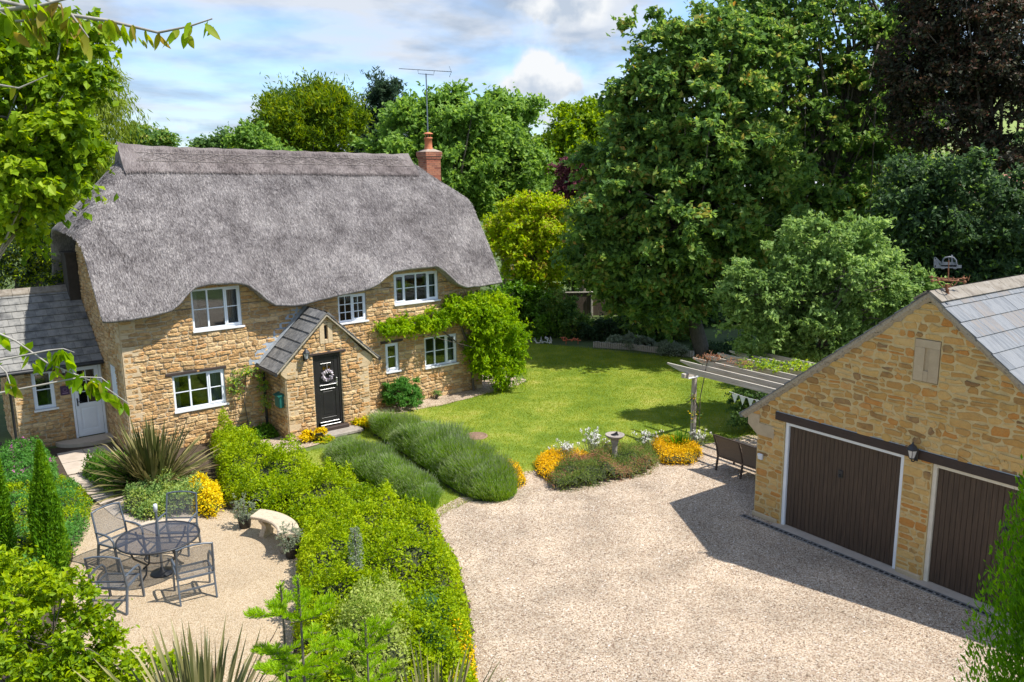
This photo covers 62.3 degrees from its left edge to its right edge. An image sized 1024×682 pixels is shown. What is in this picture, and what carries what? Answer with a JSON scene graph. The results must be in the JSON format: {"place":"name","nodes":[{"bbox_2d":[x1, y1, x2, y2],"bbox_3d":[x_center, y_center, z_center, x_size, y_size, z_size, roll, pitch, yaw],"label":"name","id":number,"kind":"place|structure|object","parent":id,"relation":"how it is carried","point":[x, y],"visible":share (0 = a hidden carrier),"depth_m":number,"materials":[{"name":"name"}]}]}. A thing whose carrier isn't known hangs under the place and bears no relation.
{"place":"outdoors","nodes":[
{"label":"outdoors","id":0,"kind":"place"},
{"bbox_2d":[57,445,205,529],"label":"paved path","id":1,"kind":"structure","parent":0,"point":[71,462],"depth_m":19.84,"materials":[{"name":"stone"}]},
{"bbox_2d":[56,505,299,681],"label":"gravel patio","id":2,"kind":"structure","parent":0,"point":[252,568],"depth_m":14.98,"materials":[{"name":"gravel"}]},
{"bbox_2d":[84,556,145,614],"bbox_3d":[-6.770,4.018,14.439,0.680,1.093,0.705,0,12,2],"label":"garden chair","id":3,"kind":"object","parent":2,"relation":"on","point":[108,577],"visible":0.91,"depth_m":14.22,"materials":[{"name":"grey metal"}]},
{"bbox_2d":[90,502,147,572],"bbox_3d":[-7.454,3.690,16.075,0.705,1.093,0.680,6,13,29],"label":"garden chair","id":4,"kind":"object","parent":2,"relation":"on","point":[112,541],"visible":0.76,"depth_m":16.10,"materials":[{"name":"grey metal"}]},
{"bbox_2d":[115,520,199,585],"bbox_3d":[-6.471,3.952,15.580,1.456,0.770,1.456,-1,12,0],"label":"garden table","id":5,"kind":"object","parent":2,"relation":"on","point":[147,550],"visible":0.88,"depth_m":15.44,"materials":[{"name":"black metal"}]},
{"bbox_2d":[150,504,171,577],"bbox_3d":[-6.495,3.637,15.586,0.440,1.360,0.440,-1,12,0],"label":"umbrella pole","id":6,"kind":"object","parent":2,"relation":"on","point":[162,571],"visible":0.98,"depth_m":15.60,"materials":[{"name":"metal"}]},
{"bbox_2d":[155,491,201,556],"bbox_3d":[-6.555,3.572,16.594,0.680,1.093,0.705,-1,12,0],"label":"garden chair","id":7,"kind":"object","parent":2,"relation":"on","point":[195,512],"visible":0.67,"depth_m":16.81,"materials":[{"name":"grey metal"}]},
{"bbox_2d":[170,542,217,606],"bbox_3d":[-5.571,3.929,14.801,0.680,1.093,0.705,-7,13,-29],"label":"garden chair","id":8,"kind":"object","parent":2,"relation":"on","point":[175,567],"visible":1,"depth_m":14.58,"materials":[{"name":"grey metal"}]},
{"bbox_2d":[237,517,250,528],"bbox_3d":[-5.572,3.787,17.668,0.300,0.220,0.292,-1,12,0],"label":"plant pot","id":9,"kind":"object","parent":2,"relation":"on","point":[246,525],"visible":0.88,"depth_m":17.57,"materials":[{"name":"ceramic"}]},
{"bbox_2d":[230,492,260,523],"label":"potted shrub","id":10,"kind":"object","parent":9,"relation":"in","point":[244,514],"visible":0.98,"depth_m":17.55,"materials":[{"name":"grey plant"}]},
{"bbox_2d":[250,509,298,552],"bbox_3d":[-4.670,3.805,16.901,0.594,0.455,1.650,-11,15,-40],"label":"stone bench","id":11,"kind":"object","parent":2,"relation":"on","point":[267,519],"visible":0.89,"depth_m":17.03,"materials":[{"name":"stone"}]},
{"bbox_2d":[283,543,298,558],"bbox_3d":[-4.237,4.054,16.286,0.300,0.220,0.292,-1,12,0],"label":"plant pot","id":12,"kind":"object","parent":2,"relation":"on","point":[290,554],"visible":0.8,"depth_m":16.19,"materials":[{"name":"ceramic"}]},
{"bbox_2d":[275,521,302,553],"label":"potted shrub","id":13,"kind":"object","parent":12,"relation":"in","point":[292,541],"visible":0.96,"depth_m":16.15,"materials":[{"name":"grey plant"}]},
{"bbox_2d":[0,442,476,681],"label":"planting bed","id":14,"kind":"object","parent":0,"point":[61,469],"visible":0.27,"depth_m":20.41,"materials":[{"name":"soil"}]},
{"bbox_2d":[0,455,18,552],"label":"cypress","id":15,"kind":"object","parent":14,"relation":"on","point":[7,522],"visible":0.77,"depth_m":15.74,"materials":[{"name":"green plant"}]},
{"bbox_2d":[0,478,43,595],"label":"edge planting","id":16,"kind":"object","parent":14,"relation":"on","point":[19,499],"visible":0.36,"depth_m":17.32,"materials":[{"name":"green plant"}]},
{"bbox_2d":[0,435,58,489],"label":"flower border","id":17,"kind":"object","parent":14,"relation":"on","point":[17,458],"visible":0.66,"depth_m":20.70,"materials":[{"name":"green plant"}]},
{"bbox_2d":[27,482,41,549],"bbox_3d":[-9.083,3.453,16.211,0.348,1.637,0.331,-1,12,0],"label":"cypress","id":18,"kind":"object","parent":14,"relation":"on","point":[31,526],"visible":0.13,"depth_m":16.11,"materials":[{"name":"green plant"}]},
{"bbox_2d":[28,439,73,572],"bbox_3d":[-8.527,3.067,15.580,0.642,2.642,0.629,-1,12,0],"label":"cypress","id":19,"kind":"object","parent":14,"relation":"on","point":[50,531],"visible":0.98,"depth_m":15.47,"materials":[{"name":"green plant"}]},
{"bbox_2d":[0,0,124,266],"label":"lime tree","id":20,"kind":"object","parent":14,"relation":"on","point":[54,148],"visible":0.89,"depth_m":10.96,"materials":[{"name":"green plant"}]},
{"bbox_2d":[54,473,94,566],"bbox_3d":[-9.637,3.596,18.140,2.670,0.624,4.839,-1,12,0],"label":"path border","id":21,"kind":"object","parent":14,"relation":"on","point":[75,505],"visible":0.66,"depth_m":18.20,"materials":[{"name":"green plant"}]},
{"bbox_2d":[0,543,188,681],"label":"foreground shrub","id":22,"kind":"object","parent":14,"relation":"on","point":[55,656],"visible":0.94,"depth_m":11.07,"materials":[{"name":"green plant"}]},
{"bbox_2d":[80,447,134,494],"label":"fern clump","id":23,"kind":"object","parent":14,"relation":"on","point":[94,459],"visible":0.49,"depth_m":20.21,"materials":[{"name":"green plant"}]},
{"bbox_2d":[73,414,226,509],"bbox_3d":[-8.394,2.584,19.762,3.761,1.801,3.630,-1,12,0],"label":"phormium","id":24,"kind":"object","parent":14,"relation":"on","point":[152,454],"visible":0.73,"depth_m":19.58,"materials":[{"name":"plant"}]},
{"bbox_2d":[122,468,221,521],"bbox_3d":[-7.564,3.299,18.982,2.269,0.816,2.263,-1,12,0],"label":"mixed ground shrub","id":25,"kind":"object","parent":14,"relation":"on","point":[144,500],"visible":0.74,"depth_m":18.47,"materials":[{"name":"green plant"}]},
{"bbox_2d":[75,617,328,681],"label":"phormium","id":26,"kind":"object","parent":14,"relation":"on","point":[196,669],"visible":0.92,"depth_m":10.06,"materials":[{"name":"plant"}]},
{"bbox_2d":[185,471,226,519],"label":"yellow bush","id":27,"kind":"object","parent":14,"relation":"on","point":[212,500],"visible":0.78,"depth_m":18.41,"materials":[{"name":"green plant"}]},
{"bbox_2d":[235,422,279,439],"bbox_3d":[-7.280,2.527,23.619,1.625,0.482,1.104,-1,12,0],"label":"hosta bed","id":28,"kind":"object","parent":14,"relation":"on","point":[268,430],"visible":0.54,"depth_m":23.52,"materials":[{"name":"green plant"}]},
{"bbox_2d":[207,406,477,681],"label":"hedge","id":29,"kind":"object","parent":14,"relation":"on","point":[410,550],"visible":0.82,"depth_m":15.55,"materials":[{"name":"green plant"}]},
{"bbox_2d":[347,526,363,575],"bbox_3d":[-2.571,3.804,14.049,0.278,1.571,0.282,-1,12,0],"label":"seed spike","id":30,"kind":"object","parent":14,"relation":"on","point":[356,546],"visible":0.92,"depth_m":13.94,"materials":[{"name":"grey plant"}]},
{"bbox_2d":[319,566,417,681],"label":"variegated shrub","id":31,"kind":"object","parent":14,"relation":"on","point":[368,601],"visible":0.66,"depth_m":12.20,"materials":[{"name":"green plant"}]},
{"bbox_2d":[410,589,456,681],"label":"blue green shrub","id":32,"kind":"object","parent":14,"relation":"on","point":[431,634],"visible":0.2,"depth_m":12.69,"materials":[{"name":"green plant"}]},
{"bbox_2d":[442,604,478,681],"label":"yellow flecked shrub","id":33,"kind":"object","parent":14,"relation":"on","point":[456,626],"visible":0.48,"depth_m":12.59,"materials":[{"name":"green plant"}]},
{"bbox_2d":[210,375,525,454],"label":"gravel path","id":34,"kind":"structure","parent":0,"point":[449,398],"depth_m":26.97,"materials":[{"name":"gravel"}]},
{"bbox_2d":[310,430,323,441],"bbox_3d":[-5.348,2.608,23.243,0.380,0.260,0.380,-1,12,0],"label":"plant pot","id":35,"kind":"object","parent":34,"relation":"on","point":[317,434],"visible":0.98,"depth_m":23.12,"materials":[{"name":"ceramic"}]},
{"bbox_2d":[298,426,327,441],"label":"potted shrub","id":36,"kind":"object","parent":35,"relation":"in","point":[305,435],"visible":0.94,"depth_m":23.10,"materials":[{"name":"yellow plant"}]},
{"bbox_2d":[380,375,425,410],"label":"round bush","id":37,"kind":"object","parent":34,"relation":"on","point":[407,395],"visible":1,"depth_m":26.02,"materials":[{"name":"green plant"}]},
{"bbox_2d":[0,96,1023,573],"bbox_3d":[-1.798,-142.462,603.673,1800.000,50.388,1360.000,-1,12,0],"label":"ground","id":38,"kind":"structure","parent":0,"point":[556,340],"depth_m":36.14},
{"bbox_2d":[0,215,64,289],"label":"dark conifer","id":39,"kind":"object","parent":38,"relation":"on","point":[34,268],"visible":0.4,"depth_m":25.21,"materials":[{"name":"green plant"}]},
{"bbox_2d":[0,57,169,388],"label":"willow tree","id":40,"kind":"object","parent":38,"relation":"on","point":[106,117],"visible":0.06,"depth_m":27.16,"materials":[{"name":"green plant"}]},
{"bbox_2d":[0,0,220,416],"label":"cherry tree","id":41,"kind":"object","parent":38,"relation":"on","point":[44,15],"visible":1,"depth_m":4.35,"materials":[{"name":"green plant"}]},
{"bbox_2d":[107,121,191,146],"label":"distant tree","id":42,"kind":"object","parent":38,"relation":"on","point":[161,137],"visible":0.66,"depth_m":49.89,"materials":[{"name":"green plant"}]},
{"bbox_2d":[185,121,235,148],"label":"distant tree","id":43,"kind":"object","parent":38,"relation":"on","point":[212,141],"visible":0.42,"depth_m":57.90,"materials":[{"name":"green plant"}]},
{"bbox_2d":[0,132,501,449],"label":"cottage","id":44,"kind":"structure","parent":38,"relation":"on","point":[193,277],"depth_m":23.65,"materials":[{"name":"stone"}]},
{"bbox_2d":[31,371,58,412],"bbox_3d":[-12.747,1.273,22.969,0.605,1.135,0.685,-9,14,-36],"label":"window","id":45,"kind":"structure","parent":44,"relation":"in","point":[44,396],"depth_m":22.97,"materials":[{"name":"white paint"}]},
{"bbox_2d":[69,364,107,437],"bbox_3d":[-11.810,1.621,23.561,0.800,2.100,0.385,-9,14,-36],"label":"door","id":46,"kind":"structure","parent":44,"relation":"in","point":[90,420],"depth_m":23.56,"materials":[{"name":"white paint"}]},
{"bbox_2d":[172,369,228,413],"bbox_3d":[-8.581,1.272,23.065,1.460,1.055,0.685,-9,14,-36],"label":"window","id":47,"kind":"structure","parent":44,"relation":"in","point":[194,391],"depth_m":23.22,"materials":[{"name":"white paint"}]},
{"bbox_2d":[183,285,244,332],"bbox_3d":[-8.103,-0.932,23.005,1.410,1.185,0.685,-9,14,-36],"label":"window","id":48,"kind":"structure","parent":44,"relation":"in","point":[213,309],"depth_m":23.17,"materials":[{"name":"white paint"}]},
{"bbox_2d":[226,365,273,427],"bbox_3d":[-7.240,1.662,23.543,1.319,2.058,0.524,-6,13,-22],"label":"climbing rose","id":49,"kind":"object","parent":44,"relation":"attached to","point":[259,379],"visible":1,"depth_m":23.42,"materials":[{"name":"green plant"}]},
{"bbox_2d":[312,352,342,427],"bbox_3d":[-5.167,1.405,23.786,0.815,2.130,0.146,-9,14,-36],"label":"door","id":50,"kind":"structure","parent":44,"relation":"in","point":[328,395],"depth_m":23.79,"materials":[{"name":"black paint"}]},
{"bbox_2d":[338,293,368,324],"bbox_3d":[-4.920,-1.028,25.458,1.000,0.905,0.685,-9,14,-36],"label":"window","id":51,"kind":"structure","parent":44,"relation":"in","point":[351,307],"depth_m":25.50,"materials":[{"name":"white paint"}]},
{"bbox_2d":[385,342,401,373],"bbox_3d":[-3.886,0.459,26.553,0.550,0.965,0.685,-9,14,-36],"label":"window","id":52,"kind":"structure","parent":44,"relation":"in","point":[391,349],"depth_m":26.48,"materials":[{"name":"white paint"}]},
{"bbox_2d":[386,271,440,305],"bbox_3d":[-3.150,-1.724,26.696,1.685,1.005,0.685,-9,14,-36],"label":"window","id":53,"kind":"structure","parent":44,"relation":"in","point":[412,288],"depth_m":26.88,"materials":[{"name":"white paint"}]},
{"bbox_2d":[424,333,458,368],"bbox_3d":[-2.462,0.257,27.619,1.310,1.055,0.685,-9,14,-36],"label":"window","id":54,"kind":"structure","parent":44,"relation":"in","point":[439,352],"depth_m":27.80,"materials":[{"name":"white paint"}]},
{"bbox_2d":[371,288,533,394],"bbox_3d":[-1.863,0.175,27.226,5.636,3.616,1.912,-6,13,-25],"label":"wisteria","id":55,"kind":"object","parent":44,"relation":"attached to","point":[494,326],"visible":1,"depth_m":27.37,"materials":[{"name":"green plant"}]},
{"bbox_2d":[220,118,302,150],"bbox_3d":[-11.207,-5.446,39.620,4.191,9.735,3.052,-1,12,0],"label":"hawthorn tree","id":56,"kind":"object","parent":38,"relation":"on","point":[247,136],"visible":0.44,"depth_m":38.34,"materials":[{"name":"green plant"}]},
{"bbox_2d":[242,581,331,681],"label":"fir sapling","id":57,"kind":"object","parent":38,"relation":"on","point":[280,595],"visible":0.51,"depth_m":7.21,"materials":[{"name":"green plant"}]},
{"bbox_2d":[220,67,374,152],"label":"deciduous tree","id":58,"kind":"object","parent":38,"relation":"on","point":[317,115],"visible":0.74,"depth_m":43.16,"materials":[{"name":"green plant"}]},
{"bbox_2d":[251,573,347,681],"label":"fir sapling","id":59,"kind":"object","parent":38,"relation":"on","point":[305,670],"visible":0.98,"depth_m":6.60,"materials":[{"name":"green plant"}]},
{"bbox_2d":[332,614,398,681],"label":"fir sapling","id":60,"kind":"object","parent":38,"relation":"on","point":[368,650],"visible":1,"depth_m":6.89,"materials":[{"name":"green plant"}]},
{"bbox_2d":[345,65,410,153],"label":"pine tree","id":61,"kind":"object","parent":38,"relation":"on","point":[383,90],"visible":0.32,"depth_m":53.24,"materials":[{"name":"green plant"}]},
{"bbox_2d":[351,641,507,681],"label":"phormium","id":62,"kind":"object","parent":38,"relation":"on","point":[436,673],"visible":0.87,"depth_m":10.02,"materials":[{"name":"plant"}]},
{"bbox_2d":[349,78,527,221],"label":"sycamore tree","id":63,"kind":"object","parent":38,"relation":"on","point":[467,143],"visible":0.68,"depth_m":41.38,"materials":[{"name":"green plant"}]},
{"bbox_2d":[480,82,557,295],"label":"sycamore tree","id":64,"kind":"object","parent":38,"relation":"on","point":[529,153],"visible":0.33,"depth_m":44.74,"materials":[{"name":"green plant"}]},
{"bbox_2d":[480,274,575,338],"bbox_3d":[0.695,-1.348,37.261,4.361,3.253,3.814,-1,12,0],"label":"laurel bush","id":65,"kind":"object","parent":38,"relation":"on","point":[529,310],"visible":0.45,"depth_m":36.84,"materials":[{"name":"green plant"}]},
{"bbox_2d":[481,189,575,294],"bbox_3d":[0.850,-3.687,38.459,4.957,6.457,3.903,3,12,17],"label":"bay tree","id":66,"kind":"object","parent":38,"relation":"on","point":[529,239],"visible":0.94,"depth_m":37.62,"materials":[{"name":"yellow plant"}]},
{"bbox_2d":[544,154,586,291],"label":"purple plum tree","id":67,"kind":"object","parent":38,"relation":"on","point":[561,185],"visible":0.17,"depth_m":41.83,"materials":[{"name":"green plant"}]},
{"bbox_2d":[535,286,602,338],"bbox_3d":[2.595,-1.125,36.872,3.253,2.537,2.289,-1,12,0],"label":"dark shrub","id":68,"kind":"object","parent":38,"relation":"on","point":[568,304],"visible":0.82,"depth_m":36.64,"materials":[{"name":"green plant"}]},
{"bbox_2d":[531,93,622,229],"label":"ash tree","id":69,"kind":"object","parent":38,"relation":"on","point":[562,134],"visible":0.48,"depth_m":52.36,"materials":[{"name":"green plant"}]},
{"bbox_2d":[536,232,638,306],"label":"garden tree","id":70,"kind":"object","parent":38,"relation":"on","point":[572,285],"visible":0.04,"depth_m":44.98,"materials":[{"name":"green plant"}]},
{"bbox_2d":[557,291,624,317],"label":"garden fence","id":71,"kind":"object","parent":38,"relation":"on","point":[585,303],"visible":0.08,"depth_m":41.49,"materials":[{"name":"wood"}]},
{"bbox_2d":[575,311,656,341],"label":"rhododendron","id":72,"kind":"object","parent":38,"relation":"on","point":[609,325],"visible":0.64,"depth_m":36.18,"materials":[{"name":"green plant"}]},
{"bbox_2d":[605,330,655,350],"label":"hosta clump","id":73,"kind":"object","parent":38,"relation":"on","point":[628,338],"visible":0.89,"depth_m":34.45,"materials":[{"name":"plant"}]},
{"bbox_2d":[593,341,693,356],"bbox_3d":[5.245,0.298,33.871,4.251,0.255,0.307,6,13,29],"label":"bed edging","id":74,"kind":"object","parent":38,"relation":"on","point":[609,345],"visible":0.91,"depth_m":34.15,"materials":[{"name":"grey wood"}]},
{"bbox_2d":[615,312,690,342],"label":"fatsia bush","id":75,"kind":"object","parent":38,"relation":"on","point":[659,337],"visible":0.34,"depth_m":35.61,"materials":[{"name":"green plant"}]},
{"bbox_2d":[548,0,852,355],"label":"red oak tree","id":76,"kind":"object","parent":38,"relation":"on","point":[683,169],"visible":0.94,"depth_m":30.52,"materials":[{"name":"green plant"}]},
{"bbox_2d":[689,338,834,362],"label":"ivy bank","id":77,"kind":"structure","parent":38,"relation":"on","point":[723,347],"depth_m":33.14,"materials":[{"name":"green plant"}]},
{"bbox_2d":[661,295,879,327],"bbox_3d":[12.162,-1.391,40.352,11.538,2.548,4.454,-1,12,0],"label":"back hedge","id":78,"kind":"object","parent":38,"relation":"on","point":[721,317],"visible":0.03,"depth_m":39.05,"materials":[{"name":"green plant"}]},
{"bbox_2d":[684,0,962,309],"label":"tall oak tree","id":79,"kind":"object","parent":38,"relation":"on","point":[842,140],"visible":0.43,"depth_m":32.95,"materials":[{"name":"green plant"}]},
{"bbox_2d":[839,96,949,230],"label":"garden tree","id":80,"kind":"object","parent":38,"relation":"on","point":[919,156],"visible":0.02,"depth_m":40.70,"materials":[{"name":"green plant"}]},
{"bbox_2d":[858,0,1023,207],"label":"copper beech tree","id":81,"kind":"object","parent":38,"relation":"on","point":[978,73],"visible":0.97,"depth_m":27.44,"materials":[{"name":"brown plant"}]},
{"bbox_2d":[858,126,1023,292],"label":"dark sycamore tree","id":82,"kind":"object","parent":38,"relation":"on","point":[975,240],"visible":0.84,"depth_m":25.46,"materials":[{"name":"green plant"}]},
{"bbox_2d":[0,0,1023,162],"label":"sky","id":83,"kind":"structure","parent":0,"point":[561,50],"materials":[{"name":"blue"}]},
{"bbox_2d":[293,342,766,521],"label":"lawn","id":84,"kind":"structure","parent":0,"point":[543,421],"depth_m":26.02,"materials":[{"name":"plant"}]},
{"bbox_2d":[322,433,444,508],"bbox_3d":[-3.200,2.894,20.432,3.484,0.917,4.445,-1,12,0],"label":"lavender hedge","id":85,"kind":"object","parent":84,"relation":"on","point":[375,464],"visible":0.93,"depth_m":19.97,"materials":[{"name":"plant"}]},
{"bbox_2d":[367,407,522,501],"bbox_3d":[-1.944,2.551,21.509,4.361,1.123,6.095,-1,12,0],"label":"lavender hedge","id":86,"kind":"object","parent":84,"relation":"on","point":[460,462],"visible":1,"depth_m":20.39,"materials":[{"name":"plant"}]},
{"bbox_2d":[532,445,591,480],"bbox_3d":[1.290,2.996,20.862,1.576,0.432,1.957,-1,12,0],"label":"golden sedum","id":87,"kind":"object","parent":84,"relation":"on","point":[547,461],"visible":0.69,"depth_m":20.92,"materials":[{"name":"plant"}]},
{"bbox_2d":[577,426,609,451],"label":"white flowers","id":88,"kind":"object","parent":84,"relation":"on","point":[596,437],"visible":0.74,"depth_m":21.65,"materials":[{"name":"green plant"}]},
{"bbox_2d":[545,438,660,491],"bbox_3d":[2.267,2.804,20.727,2.994,0.839,3.050,-1,12,0],"label":"shrub bed","id":89,"kind":"object","parent":84,"relation":"on","point":[629,459],"visible":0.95,"depth_m":20.32,"materials":[{"name":"green plant"}]},
{"bbox_2d":[653,339,689,356],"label":"silver plant","id":90,"kind":"object","parent":84,"relation":"on","point":[666,347],"visible":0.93,"depth_m":33.08,"materials":[{"name":"grey plant"}]},
{"bbox_2d":[651,433,703,465],"bbox_3d":[4.255,2.727,21.823,1.319,0.498,1.969,-1,12,0],"label":"golden sedum","id":91,"kind":"object","parent":84,"relation":"on","point":[691,452],"visible":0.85,"depth_m":21.43,"materials":[{"name":"plant"}]},
{"bbox_2d":[662,429,701,446],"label":"agapanthus","id":92,"kind":"object","parent":84,"relation":"on","point":[679,438],"visible":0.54,"depth_m":21.98,"materials":[{"name":"green plant"}]},
{"bbox_2d":[667,350,814,440],"bbox_3d":[6.966,1.791,22.061,3.550,2.091,4.940,-9,14,-34],"label":"pergola","id":93,"kind":"object","parent":84,"relation":"on","point":[765,380],"visible":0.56,"depth_m":22.10,"materials":[{"name":"grey wood"}]},
{"bbox_2d":[693,350,752,440],"bbox_3d":[5.558,1.487,22.482,1.608,2.509,0.650,6,13,28],"label":"climbing plant","id":94,"kind":"object","parent":93,"relation":"attached to","point":[730,360],"visible":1,"depth_m":22.34,"materials":[{"name":"green plant"}]},
{"bbox_2d":[735,356,815,373],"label":"climbing plant","id":95,"kind":"object","parent":93,"relation":"on","point":[772,364],"visible":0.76,"depth_m":22.09,"materials":[{"name":"green plant"}]},
{"bbox_2d":[724,386,767,437],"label":"pittosporum bush","id":96,"kind":"object","parent":84,"relation":"on","point":[735,420],"visible":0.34,"depth_m":23.34,"materials":[{"name":"green plant"}]},
{"bbox_2d":[703,208,952,362],"bbox_3d":[8.871,-0.631,23.943,6.956,6.163,3.467,-1,12,0],"label":"tree","id":97,"kind":"object","parent":84,"relation":"on","point":[797,328],"visible":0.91,"depth_m":23.28,"materials":[{"name":"green plant"}]},
{"bbox_2d":[605,431,624,456],"bbox_3d":[2.536,2.661,20.931,0.480,0.910,0.480,-1,12,0],"label":"sundial","id":98,"kind":"object","parent":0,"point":[614,436],"visible":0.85,"depth_m":20.84,"materials":[{"name":"grey stone"}]},
{"bbox_2d":[433,434,1022,681],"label":"gravel drive","id":99,"kind":"structure","parent":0,"point":[836,611],"depth_m":14.62,"materials":[{"name":"gravel"}]},
{"bbox_2d":[438,436,1021,681],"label":"loose pebbles","id":100,"kind":"object","parent":99,"relation":"on","point":[645,596],"visible":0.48,"depth_m":14.79,"materials":[{"name":"gravel"}]},
{"bbox_2d":[713,434,756,478],"bbox_3d":[5.620,2.772,20.110,0.825,0.940,1.558,-9,14,-34],"label":"garden bench","id":101,"kind":"object","parent":99,"relation":"on","point":[731,450],"visible":0.59,"depth_m":20.04,"materials":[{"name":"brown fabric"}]},
{"bbox_2d":[739,274,1023,625],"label":"garage","id":102,"kind":"structure","parent":99,"relation":"on","point":[936,376],"depth_m":14.91,"materials":[{"name":"stone"}]},
{"bbox_2d":[781,422,903,568],"bbox_3d":[6.289,2.901,16.281,0.112,2.220,2.530,-9,14,-34],"label":"garage door","id":103,"kind":"structure","parent":102,"relation":"in","point":[846,493],"depth_m":16.22,"materials":[{"name":"brown paint"}]},
{"bbox_2d":[907,442,918,461],"bbox_3d":[6.954,1.930,14.679,0.250,0.388,0.189,-3,12,-9],"label":"wall lantern","id":104,"kind":"object","parent":102,"relation":"attached to","point":[913,450],"depth_m":14.64,"materials":[{"name":"black metal"}]},
{"bbox_2d":[929,255,969,293],"bbox_3d":[7.380,-1.109,14.245,0.638,0.681,0.587,4,13,22],"label":"weathervane","id":105,"kind":"object","parent":102,"relation":"on","point":[948,265],"visible":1,"depth_m":14.21,"materials":[{"name":"metal"}]},
{"bbox_2d":[923,464,1023,614],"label":"garage door","id":106,"kind":"structure","parent":102,"relation":"in","point":[966,510],"depth_m":14.36,"materials":[{"name":"brown paint"}]},
{"bbox_2d":[953,454,1023,681],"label":"thuja","id":107,"kind":"object","parent":99,"relation":"on","point":[1002,657],"visible":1,"depth_m":7.14,"materials":[{"name":"green plant"}]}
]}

